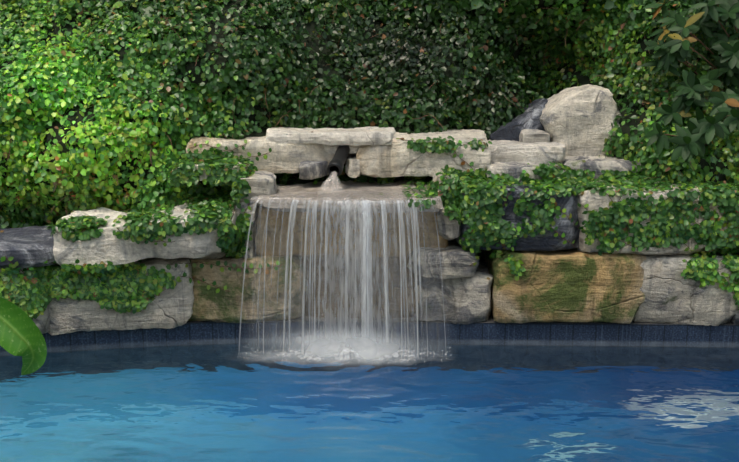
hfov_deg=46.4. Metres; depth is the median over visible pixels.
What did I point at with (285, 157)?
rock
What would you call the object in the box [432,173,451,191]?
rock
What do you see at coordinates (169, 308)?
rock
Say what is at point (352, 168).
rock
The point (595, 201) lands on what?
rock
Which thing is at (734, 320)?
rock
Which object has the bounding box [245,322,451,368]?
waterfall mist
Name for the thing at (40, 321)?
rock
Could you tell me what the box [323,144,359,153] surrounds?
rock
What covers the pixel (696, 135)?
shrub
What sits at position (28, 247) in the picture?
rock
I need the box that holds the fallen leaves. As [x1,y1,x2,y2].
[0,131,588,279]
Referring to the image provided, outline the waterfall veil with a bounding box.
[240,200,454,357]
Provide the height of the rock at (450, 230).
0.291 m
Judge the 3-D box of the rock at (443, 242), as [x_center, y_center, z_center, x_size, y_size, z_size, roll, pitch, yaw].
[-0.152,-0.051,6.083,1.398,0.362,0.733,0,12,2]
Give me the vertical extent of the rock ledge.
0.109 m
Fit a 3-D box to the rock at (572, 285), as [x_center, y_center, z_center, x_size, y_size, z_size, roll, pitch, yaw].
[1.323,0.312,5.968,1.026,0.504,0.743,0,12,2]
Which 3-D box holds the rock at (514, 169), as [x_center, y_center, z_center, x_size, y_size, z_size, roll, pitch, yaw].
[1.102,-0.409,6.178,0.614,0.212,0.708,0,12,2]
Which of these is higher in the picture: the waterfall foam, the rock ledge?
the rock ledge
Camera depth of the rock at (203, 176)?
5.73 m
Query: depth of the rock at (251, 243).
5.69 m
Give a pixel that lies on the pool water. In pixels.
(462, 403)
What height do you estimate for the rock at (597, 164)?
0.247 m
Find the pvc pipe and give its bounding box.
[327,127,354,176]
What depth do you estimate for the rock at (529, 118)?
6.49 m
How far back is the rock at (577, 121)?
6.31 m
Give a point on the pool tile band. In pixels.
(555, 334)
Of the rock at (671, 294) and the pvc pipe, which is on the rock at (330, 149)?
the pvc pipe
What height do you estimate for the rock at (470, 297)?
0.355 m
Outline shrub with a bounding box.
[641,0,738,161]
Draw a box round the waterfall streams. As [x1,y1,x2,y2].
[238,200,445,359]
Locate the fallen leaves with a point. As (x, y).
(488, 278)
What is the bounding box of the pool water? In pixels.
[0,343,738,461]
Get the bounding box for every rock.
[0,226,57,268]
[0,266,50,333]
[47,257,193,334]
[53,198,235,265]
[172,161,249,180]
[186,136,334,173]
[188,254,306,322]
[233,201,258,257]
[239,171,276,202]
[255,206,447,256]
[265,126,395,145]
[298,161,328,179]
[299,254,418,317]
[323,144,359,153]
[345,154,359,177]
[356,129,491,177]
[407,239,478,278]
[414,260,493,324]
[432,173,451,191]
[437,206,460,239]
[455,181,579,251]
[485,161,565,182]
[485,248,645,323]
[488,140,564,162]
[489,98,550,140]
[519,129,549,142]
[540,84,620,156]
[563,156,648,178]
[574,179,738,255]
[633,253,738,325]
[730,311,738,324]
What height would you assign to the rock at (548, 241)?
0.452 m
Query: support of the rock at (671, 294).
on the pool
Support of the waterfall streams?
on the pool water
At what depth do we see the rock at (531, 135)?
6.34 m
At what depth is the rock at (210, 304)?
5.68 m
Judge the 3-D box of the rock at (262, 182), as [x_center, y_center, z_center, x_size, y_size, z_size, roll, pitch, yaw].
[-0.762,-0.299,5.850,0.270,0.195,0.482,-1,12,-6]
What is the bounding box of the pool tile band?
[0,321,738,356]
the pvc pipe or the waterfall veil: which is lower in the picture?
the waterfall veil
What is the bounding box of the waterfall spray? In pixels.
[240,335,451,364]
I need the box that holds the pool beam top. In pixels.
[186,310,738,324]
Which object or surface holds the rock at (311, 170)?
on the bank ground
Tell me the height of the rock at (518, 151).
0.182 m
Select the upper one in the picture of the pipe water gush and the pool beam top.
the pipe water gush
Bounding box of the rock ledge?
[255,180,442,212]
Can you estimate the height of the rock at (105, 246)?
0.363 m
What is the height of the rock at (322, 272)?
0.512 m
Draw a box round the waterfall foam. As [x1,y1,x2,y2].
[241,344,449,366]
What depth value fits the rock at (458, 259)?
5.65 m
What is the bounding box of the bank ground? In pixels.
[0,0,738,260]
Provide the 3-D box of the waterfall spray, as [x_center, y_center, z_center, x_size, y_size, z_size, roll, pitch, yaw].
[-0.150,0.740,5.493,1.360,0.125,0.562,0,12,2]
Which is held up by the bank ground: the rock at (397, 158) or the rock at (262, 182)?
the rock at (397, 158)
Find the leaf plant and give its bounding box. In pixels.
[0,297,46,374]
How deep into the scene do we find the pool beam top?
5.76 m
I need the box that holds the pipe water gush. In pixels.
[298,171,345,196]

